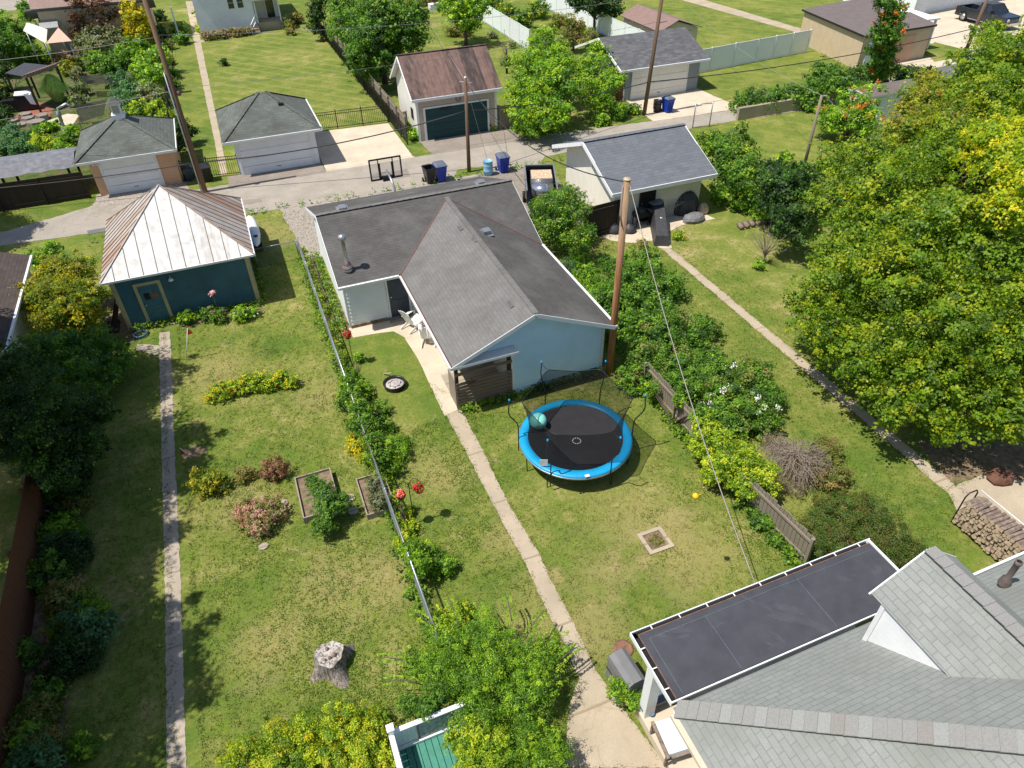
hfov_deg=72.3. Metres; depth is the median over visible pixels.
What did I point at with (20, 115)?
rock
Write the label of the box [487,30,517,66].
shrub
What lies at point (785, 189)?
tree
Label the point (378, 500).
herbs
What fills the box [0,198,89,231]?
lawn
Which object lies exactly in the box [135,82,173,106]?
shrub
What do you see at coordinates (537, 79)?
tree
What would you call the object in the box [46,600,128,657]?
border plant
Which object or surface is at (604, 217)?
wooden fence
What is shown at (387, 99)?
wooden fence
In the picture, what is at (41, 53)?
shrub
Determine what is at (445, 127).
garage door
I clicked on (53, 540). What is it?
border plant
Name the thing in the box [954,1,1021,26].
pickup truck
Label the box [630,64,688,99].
garage door
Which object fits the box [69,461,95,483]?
border plant
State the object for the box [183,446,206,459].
soil
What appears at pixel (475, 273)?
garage
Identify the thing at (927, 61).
driveway
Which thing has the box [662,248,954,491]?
path
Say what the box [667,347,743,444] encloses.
shrub
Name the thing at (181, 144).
shrub
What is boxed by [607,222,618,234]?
rubbish bag
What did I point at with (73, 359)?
lilac
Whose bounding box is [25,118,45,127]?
rock
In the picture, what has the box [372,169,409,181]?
road patch
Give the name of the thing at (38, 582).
border plant
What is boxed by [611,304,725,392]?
shrub
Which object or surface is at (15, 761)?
border plant
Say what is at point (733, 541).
clover
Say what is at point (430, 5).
house
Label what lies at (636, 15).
shed
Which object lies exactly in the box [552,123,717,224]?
garage
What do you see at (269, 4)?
door
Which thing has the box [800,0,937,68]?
garage
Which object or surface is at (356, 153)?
driveway
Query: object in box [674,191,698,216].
covered heap
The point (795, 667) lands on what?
house
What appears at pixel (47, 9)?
house
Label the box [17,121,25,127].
rock
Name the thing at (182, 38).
shrub
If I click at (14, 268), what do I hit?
garage
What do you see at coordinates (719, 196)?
shrub
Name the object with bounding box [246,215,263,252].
boat hull
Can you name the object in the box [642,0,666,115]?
utility pole
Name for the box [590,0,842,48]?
lawn
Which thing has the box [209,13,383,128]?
lawn
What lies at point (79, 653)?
border plant
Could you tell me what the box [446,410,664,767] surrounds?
path
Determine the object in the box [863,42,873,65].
garage door
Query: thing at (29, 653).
shrub
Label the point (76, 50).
power line
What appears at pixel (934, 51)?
lawn
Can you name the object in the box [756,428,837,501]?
weeping shrub
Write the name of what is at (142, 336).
garden hose
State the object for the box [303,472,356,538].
tomato plants
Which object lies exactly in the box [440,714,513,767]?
shrub
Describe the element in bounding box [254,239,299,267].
chain link fence
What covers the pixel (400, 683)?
arching branch
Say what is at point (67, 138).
shrub
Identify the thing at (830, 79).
shrub
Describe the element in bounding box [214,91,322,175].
garage
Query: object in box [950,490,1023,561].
firewood rack
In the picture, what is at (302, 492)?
raised bed
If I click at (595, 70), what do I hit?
tree
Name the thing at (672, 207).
wire cage
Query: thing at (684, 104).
driveway
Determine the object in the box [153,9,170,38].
shrub
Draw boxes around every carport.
[0,147,82,182]
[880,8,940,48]
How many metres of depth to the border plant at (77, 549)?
20.90 m
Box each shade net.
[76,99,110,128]
[81,74,112,94]
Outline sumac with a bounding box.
[487,709,576,767]
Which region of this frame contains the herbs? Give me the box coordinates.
[363,473,389,511]
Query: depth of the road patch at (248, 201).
40.87 m
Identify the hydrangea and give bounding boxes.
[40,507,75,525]
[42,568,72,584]
[229,493,289,542]
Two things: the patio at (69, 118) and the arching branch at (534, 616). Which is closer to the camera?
the arching branch at (534, 616)
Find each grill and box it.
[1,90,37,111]
[605,648,644,706]
[632,206,652,227]
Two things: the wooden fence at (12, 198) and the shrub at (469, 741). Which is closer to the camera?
the shrub at (469, 741)
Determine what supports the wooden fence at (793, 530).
on the ground at (414, 400)
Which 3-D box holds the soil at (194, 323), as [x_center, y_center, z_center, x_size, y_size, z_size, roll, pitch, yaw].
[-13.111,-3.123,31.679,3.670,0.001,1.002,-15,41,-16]
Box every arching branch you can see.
[375,653,415,669]
[383,674,422,688]
[407,608,440,635]
[444,596,464,631]
[473,599,488,625]
[500,593,516,620]
[521,608,547,639]
[554,643,582,667]
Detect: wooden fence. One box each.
[0,172,91,211]
[0,448,49,767]
[323,21,407,137]
[397,111,407,121]
[498,102,570,128]
[582,200,620,241]
[593,80,623,101]
[643,362,815,563]
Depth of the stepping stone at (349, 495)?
23.06 m
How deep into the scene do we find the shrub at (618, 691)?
17.06 m
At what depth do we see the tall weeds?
26.60 m
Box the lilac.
[4,322,137,395]
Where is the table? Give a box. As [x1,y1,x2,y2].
[649,718,690,766]
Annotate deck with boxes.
[385,702,479,767]
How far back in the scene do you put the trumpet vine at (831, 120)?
45.41 m
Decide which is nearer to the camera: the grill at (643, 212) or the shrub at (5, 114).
the grill at (643, 212)
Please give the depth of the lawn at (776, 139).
46.75 m
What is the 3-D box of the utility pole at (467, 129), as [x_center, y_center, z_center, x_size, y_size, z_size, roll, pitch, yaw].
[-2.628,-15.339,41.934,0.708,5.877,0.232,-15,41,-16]
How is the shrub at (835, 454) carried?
on the ground at (414, 400)
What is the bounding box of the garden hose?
[133,329,147,338]
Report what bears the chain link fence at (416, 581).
on the ground at (414, 400)
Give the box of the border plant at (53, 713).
[1,691,65,756]
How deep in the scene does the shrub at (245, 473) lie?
23.59 m
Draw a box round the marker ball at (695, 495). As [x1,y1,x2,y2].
[692,492,703,499]
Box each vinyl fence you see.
[476,4,529,49]
[541,0,644,36]
[699,29,812,72]
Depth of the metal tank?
39.17 m
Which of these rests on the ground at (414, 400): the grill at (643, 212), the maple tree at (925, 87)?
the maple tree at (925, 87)
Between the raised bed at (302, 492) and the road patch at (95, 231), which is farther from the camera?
the road patch at (95, 231)
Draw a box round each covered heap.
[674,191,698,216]
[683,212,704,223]
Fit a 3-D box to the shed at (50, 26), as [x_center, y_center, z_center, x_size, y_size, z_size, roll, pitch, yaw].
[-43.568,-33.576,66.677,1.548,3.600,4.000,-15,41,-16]
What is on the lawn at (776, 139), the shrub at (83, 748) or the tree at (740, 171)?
the tree at (740, 171)
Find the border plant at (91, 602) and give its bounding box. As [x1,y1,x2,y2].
[63,585,111,630]
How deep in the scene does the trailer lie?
40.63 m
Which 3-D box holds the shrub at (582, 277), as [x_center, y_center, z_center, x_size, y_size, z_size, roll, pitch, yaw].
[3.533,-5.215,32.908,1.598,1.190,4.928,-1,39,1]
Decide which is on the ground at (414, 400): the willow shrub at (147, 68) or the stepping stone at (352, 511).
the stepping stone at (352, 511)
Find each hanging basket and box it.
[342,328,351,338]
[395,486,405,500]
[411,480,424,493]
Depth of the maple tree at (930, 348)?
22.74 m
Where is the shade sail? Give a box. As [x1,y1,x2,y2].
[23,22,78,73]
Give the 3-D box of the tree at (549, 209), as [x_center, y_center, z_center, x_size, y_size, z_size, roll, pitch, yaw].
[2.412,-8.214,34.897,3.736,3.470,4.918,2,40,4]
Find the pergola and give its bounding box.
[4,61,68,111]
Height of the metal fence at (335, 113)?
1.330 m
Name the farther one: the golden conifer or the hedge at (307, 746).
the golden conifer
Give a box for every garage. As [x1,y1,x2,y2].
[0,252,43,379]
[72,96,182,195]
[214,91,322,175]
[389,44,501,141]
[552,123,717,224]
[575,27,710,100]
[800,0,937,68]
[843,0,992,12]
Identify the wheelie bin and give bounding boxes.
[181,164,194,180]
[199,162,212,181]
[421,163,435,183]
[432,160,446,181]
[495,151,509,172]
[660,94,675,112]
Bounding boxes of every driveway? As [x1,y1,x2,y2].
[92,182,188,207]
[227,162,325,187]
[280,179,459,258]
[314,123,412,170]
[421,128,527,154]
[458,163,588,225]
[626,89,735,120]
[895,57,956,67]
[926,0,1023,50]
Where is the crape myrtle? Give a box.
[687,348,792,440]
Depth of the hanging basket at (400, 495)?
21.13 m
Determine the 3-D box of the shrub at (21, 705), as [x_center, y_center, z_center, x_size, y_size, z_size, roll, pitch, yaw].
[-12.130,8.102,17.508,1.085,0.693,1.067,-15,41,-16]
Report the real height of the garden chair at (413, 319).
1.054 m
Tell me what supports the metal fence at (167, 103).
on the lawn at (98, 93)
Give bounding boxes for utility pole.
[142,0,207,192]
[460,76,470,172]
[505,48,507,73]
[606,177,630,376]
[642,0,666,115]
[804,95,826,167]
[966,0,987,50]
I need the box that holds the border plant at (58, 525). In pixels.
[34,508,84,549]
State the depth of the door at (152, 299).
30.46 m
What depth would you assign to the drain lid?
18.84 m
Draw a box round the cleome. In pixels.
[208,289,217,308]
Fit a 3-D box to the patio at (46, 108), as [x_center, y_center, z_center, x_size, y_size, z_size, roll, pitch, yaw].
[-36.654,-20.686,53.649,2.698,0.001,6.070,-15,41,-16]
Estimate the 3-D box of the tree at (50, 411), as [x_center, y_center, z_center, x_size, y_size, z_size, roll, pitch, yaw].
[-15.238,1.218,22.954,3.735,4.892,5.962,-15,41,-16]
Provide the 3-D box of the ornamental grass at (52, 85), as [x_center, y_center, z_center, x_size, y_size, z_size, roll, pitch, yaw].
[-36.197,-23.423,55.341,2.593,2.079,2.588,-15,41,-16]
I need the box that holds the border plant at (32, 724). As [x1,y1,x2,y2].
[3,706,57,767]
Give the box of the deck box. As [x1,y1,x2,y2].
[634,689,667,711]
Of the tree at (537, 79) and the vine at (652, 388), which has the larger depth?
the tree at (537, 79)
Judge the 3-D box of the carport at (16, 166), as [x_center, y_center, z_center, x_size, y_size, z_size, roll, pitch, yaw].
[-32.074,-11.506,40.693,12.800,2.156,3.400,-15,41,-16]
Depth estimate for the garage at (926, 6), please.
73.83 m
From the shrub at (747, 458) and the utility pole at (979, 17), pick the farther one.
the utility pole at (979, 17)
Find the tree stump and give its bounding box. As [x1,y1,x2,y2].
[310,641,354,688]
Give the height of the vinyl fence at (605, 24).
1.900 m
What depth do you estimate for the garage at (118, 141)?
41.49 m
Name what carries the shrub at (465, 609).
on the ground at (414, 400)
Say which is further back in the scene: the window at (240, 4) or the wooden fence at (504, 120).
the window at (240, 4)
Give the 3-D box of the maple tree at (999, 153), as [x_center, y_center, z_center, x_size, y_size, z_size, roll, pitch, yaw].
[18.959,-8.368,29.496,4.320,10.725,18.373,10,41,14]
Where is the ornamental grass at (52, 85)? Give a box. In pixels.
[38,73,71,101]
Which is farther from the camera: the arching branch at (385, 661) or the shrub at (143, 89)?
the shrub at (143, 89)
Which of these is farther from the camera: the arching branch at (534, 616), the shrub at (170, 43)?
the shrub at (170, 43)
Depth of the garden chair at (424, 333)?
29.38 m
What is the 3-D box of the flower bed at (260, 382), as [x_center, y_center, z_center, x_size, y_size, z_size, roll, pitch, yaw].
[-10.168,-0.051,27.273,3.757,0.806,1.318,-11,40,-12]
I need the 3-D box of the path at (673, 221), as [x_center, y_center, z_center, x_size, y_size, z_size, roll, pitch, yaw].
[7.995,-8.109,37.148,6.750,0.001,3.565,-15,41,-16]
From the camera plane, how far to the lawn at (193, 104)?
55.12 m
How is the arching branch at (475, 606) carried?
attached to the locust sapling
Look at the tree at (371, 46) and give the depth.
54.31 m
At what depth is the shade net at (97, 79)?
56.03 m
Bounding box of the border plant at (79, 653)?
[45,625,107,685]
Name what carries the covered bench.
on the path at (673, 221)
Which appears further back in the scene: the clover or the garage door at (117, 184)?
the garage door at (117, 184)
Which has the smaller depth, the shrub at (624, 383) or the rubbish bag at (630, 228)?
the shrub at (624, 383)
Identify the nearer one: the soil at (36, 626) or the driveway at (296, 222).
the soil at (36, 626)
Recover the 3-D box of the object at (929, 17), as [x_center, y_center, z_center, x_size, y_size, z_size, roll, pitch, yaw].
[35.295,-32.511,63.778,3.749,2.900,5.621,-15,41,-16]
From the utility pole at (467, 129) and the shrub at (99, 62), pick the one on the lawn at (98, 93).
the shrub at (99, 62)
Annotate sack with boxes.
[697,203,708,213]
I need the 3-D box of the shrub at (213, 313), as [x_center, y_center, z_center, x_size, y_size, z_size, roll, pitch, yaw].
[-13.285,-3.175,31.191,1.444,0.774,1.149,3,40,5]
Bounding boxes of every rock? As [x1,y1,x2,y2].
[8,118,19,123]
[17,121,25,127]
[18,111,32,118]
[21,115,34,120]
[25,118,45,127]
[35,112,48,119]
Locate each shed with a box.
[38,16,65,56]
[99,184,260,329]
[620,4,700,39]
[848,79,919,128]
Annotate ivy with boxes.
[395,682,451,722]
[726,82,832,114]
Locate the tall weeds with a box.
[84,152,804,656]
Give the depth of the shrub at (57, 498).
22.73 m
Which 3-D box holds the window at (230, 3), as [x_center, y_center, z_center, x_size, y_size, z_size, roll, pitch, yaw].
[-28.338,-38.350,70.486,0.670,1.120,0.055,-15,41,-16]
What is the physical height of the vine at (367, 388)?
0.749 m
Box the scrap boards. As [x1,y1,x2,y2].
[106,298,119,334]
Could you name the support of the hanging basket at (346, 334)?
hanging from the plant hook
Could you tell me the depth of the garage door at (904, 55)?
59.66 m
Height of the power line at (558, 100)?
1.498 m
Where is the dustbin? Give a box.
[653,99,661,112]
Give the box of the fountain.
[56,102,72,130]
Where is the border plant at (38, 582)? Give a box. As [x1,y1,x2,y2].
[24,547,78,595]
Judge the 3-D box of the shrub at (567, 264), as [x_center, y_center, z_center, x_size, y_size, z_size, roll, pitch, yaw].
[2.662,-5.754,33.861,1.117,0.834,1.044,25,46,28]
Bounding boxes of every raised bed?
[294,467,341,523]
[356,471,396,519]
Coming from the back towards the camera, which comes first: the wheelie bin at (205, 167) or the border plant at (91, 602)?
the wheelie bin at (205, 167)
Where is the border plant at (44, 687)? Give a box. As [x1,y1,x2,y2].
[24,674,73,707]
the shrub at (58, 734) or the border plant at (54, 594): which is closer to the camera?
the shrub at (58, 734)
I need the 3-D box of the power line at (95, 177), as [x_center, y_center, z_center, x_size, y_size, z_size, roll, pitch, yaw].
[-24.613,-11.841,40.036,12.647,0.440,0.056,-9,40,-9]
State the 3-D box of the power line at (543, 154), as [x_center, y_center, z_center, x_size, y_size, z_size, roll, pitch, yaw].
[0.536,-11.903,31.585,0.041,2.864,21.352,-12,41,-13]
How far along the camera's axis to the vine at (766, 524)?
21.51 m
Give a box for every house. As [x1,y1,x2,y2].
[24,0,178,52]
[192,0,283,33]
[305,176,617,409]
[404,0,439,10]
[629,538,1023,767]
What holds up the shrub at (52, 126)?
on the lawn at (98, 93)
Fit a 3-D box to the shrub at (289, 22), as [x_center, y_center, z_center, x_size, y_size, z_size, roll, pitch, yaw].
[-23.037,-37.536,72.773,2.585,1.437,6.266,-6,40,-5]
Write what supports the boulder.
on the soil at (1005, 455)
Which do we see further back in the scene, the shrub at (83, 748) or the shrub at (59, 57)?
the shrub at (59, 57)
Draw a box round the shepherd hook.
[399,478,417,519]
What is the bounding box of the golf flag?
[186,328,191,359]
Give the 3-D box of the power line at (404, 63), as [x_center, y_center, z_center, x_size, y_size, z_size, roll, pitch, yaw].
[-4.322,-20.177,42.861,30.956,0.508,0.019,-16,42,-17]
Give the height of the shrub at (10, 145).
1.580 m
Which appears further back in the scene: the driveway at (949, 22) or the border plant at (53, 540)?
the driveway at (949, 22)
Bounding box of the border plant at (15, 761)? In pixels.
[2,728,71,767]
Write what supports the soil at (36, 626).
on the ground at (414, 400)
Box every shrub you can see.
[0,46,16,98]
[0,97,15,130]
[0,121,42,155]
[11,691,48,718]
[12,43,55,67]
[16,633,46,674]
[17,239,64,276]
[21,722,73,762]
[27,132,56,150]
[29,119,60,135]
[36,613,79,645]
[46,479,92,509]
[50,50,76,65]
[51,123,79,149]
[58,57,86,76]
[62,729,99,764]
[66,66,92,107]
[67,521,93,546]
[71,22,128,57]
[80,48,135,74]
[103,66,144,99]
[107,88,141,116]
[113,34,153,58]
[124,97,178,119]
[127,42,172,89]
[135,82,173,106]
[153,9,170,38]
[164,38,182,86]
[168,20,191,45]
[175,117,200,154]
[176,307,198,325]
[180,466,231,500]
[191,10,199,32]
[197,305,228,324]
[216,58,229,65]
[229,304,261,322]
[231,464,257,484]
[257,452,290,483]
[279,12,304,34]
[395,533,459,582]
[402,116,422,140]
[429,597,475,649]
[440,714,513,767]
[442,21,474,37]
[485,0,551,33]
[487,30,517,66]
[548,11,598,50]
[561,256,577,272]
[569,251,605,301]
[589,245,695,350]
[590,98,642,127]
[602,359,645,396]
[605,675,641,713]
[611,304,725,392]
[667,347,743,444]
[686,412,783,501]
[702,177,770,221]
[748,224,797,263]
[751,257,766,269]
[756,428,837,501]
[772,148,828,180]
[795,53,864,98]
[796,435,856,498]
[847,62,937,85]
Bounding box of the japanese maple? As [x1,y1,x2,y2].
[64,0,124,44]
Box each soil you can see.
[17,475,79,767]
[95,297,135,344]
[180,303,262,327]
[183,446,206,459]
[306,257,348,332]
[915,440,1023,483]
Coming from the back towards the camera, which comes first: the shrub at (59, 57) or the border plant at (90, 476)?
the shrub at (59, 57)
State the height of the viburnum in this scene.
3.470 m
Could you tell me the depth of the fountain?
50.60 m
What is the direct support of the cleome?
on the soil at (194, 323)
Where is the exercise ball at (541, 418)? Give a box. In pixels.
[533,413,546,425]
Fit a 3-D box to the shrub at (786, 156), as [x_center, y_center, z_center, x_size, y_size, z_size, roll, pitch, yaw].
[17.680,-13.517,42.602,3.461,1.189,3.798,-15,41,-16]
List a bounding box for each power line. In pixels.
[0,163,193,188]
[1,92,165,119]
[3,37,153,59]
[180,22,654,87]
[184,0,627,34]
[198,111,464,162]
[466,83,623,181]
[468,82,647,110]
[629,184,754,582]
[651,28,972,81]
[692,9,819,94]
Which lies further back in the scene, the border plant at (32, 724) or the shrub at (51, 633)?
the shrub at (51, 633)
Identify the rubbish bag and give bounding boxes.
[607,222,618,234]
[626,221,635,233]
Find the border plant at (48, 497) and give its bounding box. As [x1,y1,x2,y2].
[40,478,86,510]
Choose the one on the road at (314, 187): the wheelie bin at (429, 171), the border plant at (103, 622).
the wheelie bin at (429, 171)
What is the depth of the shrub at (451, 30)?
69.17 m
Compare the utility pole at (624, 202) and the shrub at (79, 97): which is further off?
the shrub at (79, 97)
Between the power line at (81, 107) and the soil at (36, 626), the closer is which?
the soil at (36, 626)
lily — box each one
[636,237,648,249]
[670,229,687,240]
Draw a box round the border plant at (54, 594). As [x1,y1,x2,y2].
[34,571,96,619]
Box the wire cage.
[665,198,681,216]
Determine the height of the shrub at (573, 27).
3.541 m
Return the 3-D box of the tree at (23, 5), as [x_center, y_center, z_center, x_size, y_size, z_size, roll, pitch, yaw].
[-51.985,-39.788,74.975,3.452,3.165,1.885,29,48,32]
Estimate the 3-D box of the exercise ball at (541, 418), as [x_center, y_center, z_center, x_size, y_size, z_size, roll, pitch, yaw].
[0.906,1.278,24.189,0.600,0.570,0.600,-15,41,-16]
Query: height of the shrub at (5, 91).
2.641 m
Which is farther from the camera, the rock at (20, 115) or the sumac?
the rock at (20, 115)
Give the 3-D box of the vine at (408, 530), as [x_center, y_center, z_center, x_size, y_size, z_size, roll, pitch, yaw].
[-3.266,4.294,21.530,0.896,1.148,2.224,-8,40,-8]
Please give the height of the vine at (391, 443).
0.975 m
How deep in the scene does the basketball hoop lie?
37.32 m
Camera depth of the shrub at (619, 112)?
49.75 m
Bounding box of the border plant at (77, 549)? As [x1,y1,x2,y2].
[45,528,95,574]
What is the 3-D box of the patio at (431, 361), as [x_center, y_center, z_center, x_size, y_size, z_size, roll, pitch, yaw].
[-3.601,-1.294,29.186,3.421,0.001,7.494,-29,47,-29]
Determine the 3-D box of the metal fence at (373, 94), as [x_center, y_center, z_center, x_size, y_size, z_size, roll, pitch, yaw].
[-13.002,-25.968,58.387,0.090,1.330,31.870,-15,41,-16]
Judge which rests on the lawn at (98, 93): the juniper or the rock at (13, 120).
the rock at (13, 120)
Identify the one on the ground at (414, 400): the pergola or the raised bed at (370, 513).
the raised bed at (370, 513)
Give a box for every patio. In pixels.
[14,102,53,121]
[47,114,77,124]
[349,319,457,414]
[946,474,1023,529]
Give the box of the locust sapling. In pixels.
[393,601,582,740]
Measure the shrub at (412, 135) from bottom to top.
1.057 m
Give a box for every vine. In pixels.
[301,246,349,361]
[331,373,396,469]
[336,352,374,398]
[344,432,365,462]
[358,425,413,483]
[391,490,420,546]
[642,378,711,425]
[745,504,785,546]
[811,79,891,135]
[861,0,910,84]
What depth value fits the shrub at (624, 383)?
26.81 m
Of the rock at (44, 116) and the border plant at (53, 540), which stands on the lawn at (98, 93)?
the rock at (44, 116)
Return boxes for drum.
[483,159,492,175]
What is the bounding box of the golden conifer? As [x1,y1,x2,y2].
[118,0,159,44]
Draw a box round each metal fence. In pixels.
[161,31,170,117]
[178,154,240,180]
[314,103,388,128]
[321,23,407,144]
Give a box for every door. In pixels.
[97,155,165,194]
[132,279,172,325]
[236,133,314,174]
[264,0,276,16]
[384,278,411,316]
[423,98,489,140]
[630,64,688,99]
[637,189,656,221]
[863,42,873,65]
[890,34,916,62]
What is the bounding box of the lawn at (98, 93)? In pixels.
[0,40,171,189]
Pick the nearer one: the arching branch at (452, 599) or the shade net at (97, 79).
the arching branch at (452, 599)
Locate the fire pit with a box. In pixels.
[383,375,405,392]
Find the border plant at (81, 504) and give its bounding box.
[53,486,95,517]
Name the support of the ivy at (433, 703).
on the deck
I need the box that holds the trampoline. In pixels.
[508,360,646,493]
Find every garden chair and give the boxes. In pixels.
[398,308,424,333]
[418,324,431,347]
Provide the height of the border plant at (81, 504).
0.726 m
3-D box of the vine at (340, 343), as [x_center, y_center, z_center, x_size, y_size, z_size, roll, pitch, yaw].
[-8.842,-4.008,32.340,0.664,0.426,10.568,-15,41,-16]
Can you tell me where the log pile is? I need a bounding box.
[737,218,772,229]
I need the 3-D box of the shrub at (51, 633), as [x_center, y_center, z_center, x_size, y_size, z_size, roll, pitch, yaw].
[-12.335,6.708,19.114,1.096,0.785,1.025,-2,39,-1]
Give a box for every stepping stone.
[258,542,268,549]
[281,500,287,505]
[347,494,354,502]
[348,506,358,514]
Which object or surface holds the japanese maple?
on the ground at (414, 400)
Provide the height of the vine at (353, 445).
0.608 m
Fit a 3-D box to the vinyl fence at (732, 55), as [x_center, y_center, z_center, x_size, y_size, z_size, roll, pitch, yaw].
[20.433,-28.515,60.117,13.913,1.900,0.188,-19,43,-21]
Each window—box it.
[226,0,234,8]
[236,0,243,8]
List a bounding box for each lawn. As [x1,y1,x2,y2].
[0,40,171,189]
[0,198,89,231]
[170,40,219,176]
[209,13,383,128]
[405,142,431,156]
[452,166,494,178]
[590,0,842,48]
[688,120,885,204]
[698,51,889,103]
[924,42,961,61]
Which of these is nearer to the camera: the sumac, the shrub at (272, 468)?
the sumac
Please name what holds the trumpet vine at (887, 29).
on the ground at (414, 400)
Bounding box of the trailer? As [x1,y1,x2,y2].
[522,164,557,205]
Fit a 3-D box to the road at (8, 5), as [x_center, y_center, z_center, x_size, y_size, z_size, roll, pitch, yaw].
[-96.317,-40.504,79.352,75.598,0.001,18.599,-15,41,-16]
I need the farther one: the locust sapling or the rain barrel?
the rain barrel
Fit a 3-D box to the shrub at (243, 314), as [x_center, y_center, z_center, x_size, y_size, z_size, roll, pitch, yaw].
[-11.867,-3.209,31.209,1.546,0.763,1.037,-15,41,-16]
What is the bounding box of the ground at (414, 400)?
[0,0,1023,767]
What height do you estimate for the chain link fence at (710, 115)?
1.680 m
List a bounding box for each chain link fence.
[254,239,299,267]
[296,238,439,649]
[692,102,713,127]
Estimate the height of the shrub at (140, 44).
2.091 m
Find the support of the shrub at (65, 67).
on the lawn at (98, 93)
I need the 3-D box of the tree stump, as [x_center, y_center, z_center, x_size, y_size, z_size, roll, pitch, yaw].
[-4.772,7.275,18.390,1.069,0.560,1.264,-2,39,-1]
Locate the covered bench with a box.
[649,203,668,245]
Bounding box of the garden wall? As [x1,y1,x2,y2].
[735,92,849,120]
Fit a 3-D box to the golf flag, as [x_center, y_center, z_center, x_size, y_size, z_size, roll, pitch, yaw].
[-13.262,-1.631,28.714,0.642,1.490,0.060,-12,41,-13]
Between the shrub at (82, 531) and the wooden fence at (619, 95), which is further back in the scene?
the wooden fence at (619, 95)
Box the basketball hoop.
[368,155,402,190]
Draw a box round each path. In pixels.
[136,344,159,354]
[159,331,186,767]
[186,1,226,175]
[200,34,253,42]
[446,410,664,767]
[601,214,714,247]
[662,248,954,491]
[683,0,800,31]
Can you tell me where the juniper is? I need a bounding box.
[796,484,928,569]
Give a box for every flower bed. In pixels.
[200,26,255,41]
[201,368,298,404]
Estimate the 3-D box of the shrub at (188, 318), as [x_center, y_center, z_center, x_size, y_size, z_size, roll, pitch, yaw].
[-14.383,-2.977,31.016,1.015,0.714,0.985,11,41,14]
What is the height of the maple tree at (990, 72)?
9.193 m
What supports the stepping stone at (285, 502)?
on the ground at (414, 400)
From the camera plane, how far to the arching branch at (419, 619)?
18.43 m
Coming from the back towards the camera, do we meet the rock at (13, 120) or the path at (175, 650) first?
the rock at (13, 120)
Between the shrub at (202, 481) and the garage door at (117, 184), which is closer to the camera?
the shrub at (202, 481)
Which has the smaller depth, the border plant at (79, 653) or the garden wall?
the border plant at (79, 653)
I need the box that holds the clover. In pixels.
[197,329,963,767]
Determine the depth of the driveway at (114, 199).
41.62 m
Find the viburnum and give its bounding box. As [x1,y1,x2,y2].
[7,248,112,337]
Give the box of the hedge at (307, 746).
[214,696,397,767]
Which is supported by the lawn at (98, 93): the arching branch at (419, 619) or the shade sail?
the shade sail
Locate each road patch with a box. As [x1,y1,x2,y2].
[87,228,104,233]
[242,198,262,204]
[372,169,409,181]
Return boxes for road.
[0,0,28,10]
[0,78,893,245]
[930,53,1023,83]
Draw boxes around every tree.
[0,8,43,66]
[0,336,120,493]
[14,0,34,22]
[304,0,331,41]
[318,0,434,83]
[433,0,494,44]
[501,24,584,138]
[527,181,597,257]
[564,0,625,31]
[571,40,628,115]
[694,119,767,205]
[749,157,825,247]
[780,193,1023,450]
[803,91,1023,279]
[876,66,989,154]
[936,14,1023,140]
[947,102,1023,235]
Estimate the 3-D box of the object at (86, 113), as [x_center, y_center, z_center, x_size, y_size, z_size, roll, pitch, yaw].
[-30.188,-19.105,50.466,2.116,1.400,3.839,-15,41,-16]
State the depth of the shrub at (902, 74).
52.48 m
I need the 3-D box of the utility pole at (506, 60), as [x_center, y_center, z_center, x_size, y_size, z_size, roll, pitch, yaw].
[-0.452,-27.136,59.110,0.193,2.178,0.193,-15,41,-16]
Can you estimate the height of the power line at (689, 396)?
5.293 m
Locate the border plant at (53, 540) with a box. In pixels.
[36,528,85,559]
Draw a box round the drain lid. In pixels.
[613,639,633,655]
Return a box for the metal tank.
[530,169,553,198]
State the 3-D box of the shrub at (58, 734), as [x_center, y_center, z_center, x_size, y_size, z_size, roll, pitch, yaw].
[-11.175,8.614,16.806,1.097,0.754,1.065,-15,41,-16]
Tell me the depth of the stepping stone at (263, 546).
21.59 m
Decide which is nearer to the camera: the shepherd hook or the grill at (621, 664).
the grill at (621, 664)
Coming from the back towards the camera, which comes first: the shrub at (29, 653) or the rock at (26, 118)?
the rock at (26, 118)
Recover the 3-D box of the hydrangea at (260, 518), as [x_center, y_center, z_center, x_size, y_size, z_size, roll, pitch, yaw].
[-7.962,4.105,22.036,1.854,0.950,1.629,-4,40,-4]
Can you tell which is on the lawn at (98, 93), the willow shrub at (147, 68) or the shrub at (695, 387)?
the willow shrub at (147, 68)
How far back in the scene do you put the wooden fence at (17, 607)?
19.20 m
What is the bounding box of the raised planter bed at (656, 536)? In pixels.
[637,526,674,554]
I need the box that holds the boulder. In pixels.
[986,467,1014,486]
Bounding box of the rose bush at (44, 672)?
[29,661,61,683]
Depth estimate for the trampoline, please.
23.73 m
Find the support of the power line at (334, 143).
attached to the utility pole at (182, 122)
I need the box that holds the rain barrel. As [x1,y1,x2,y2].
[647,199,663,221]

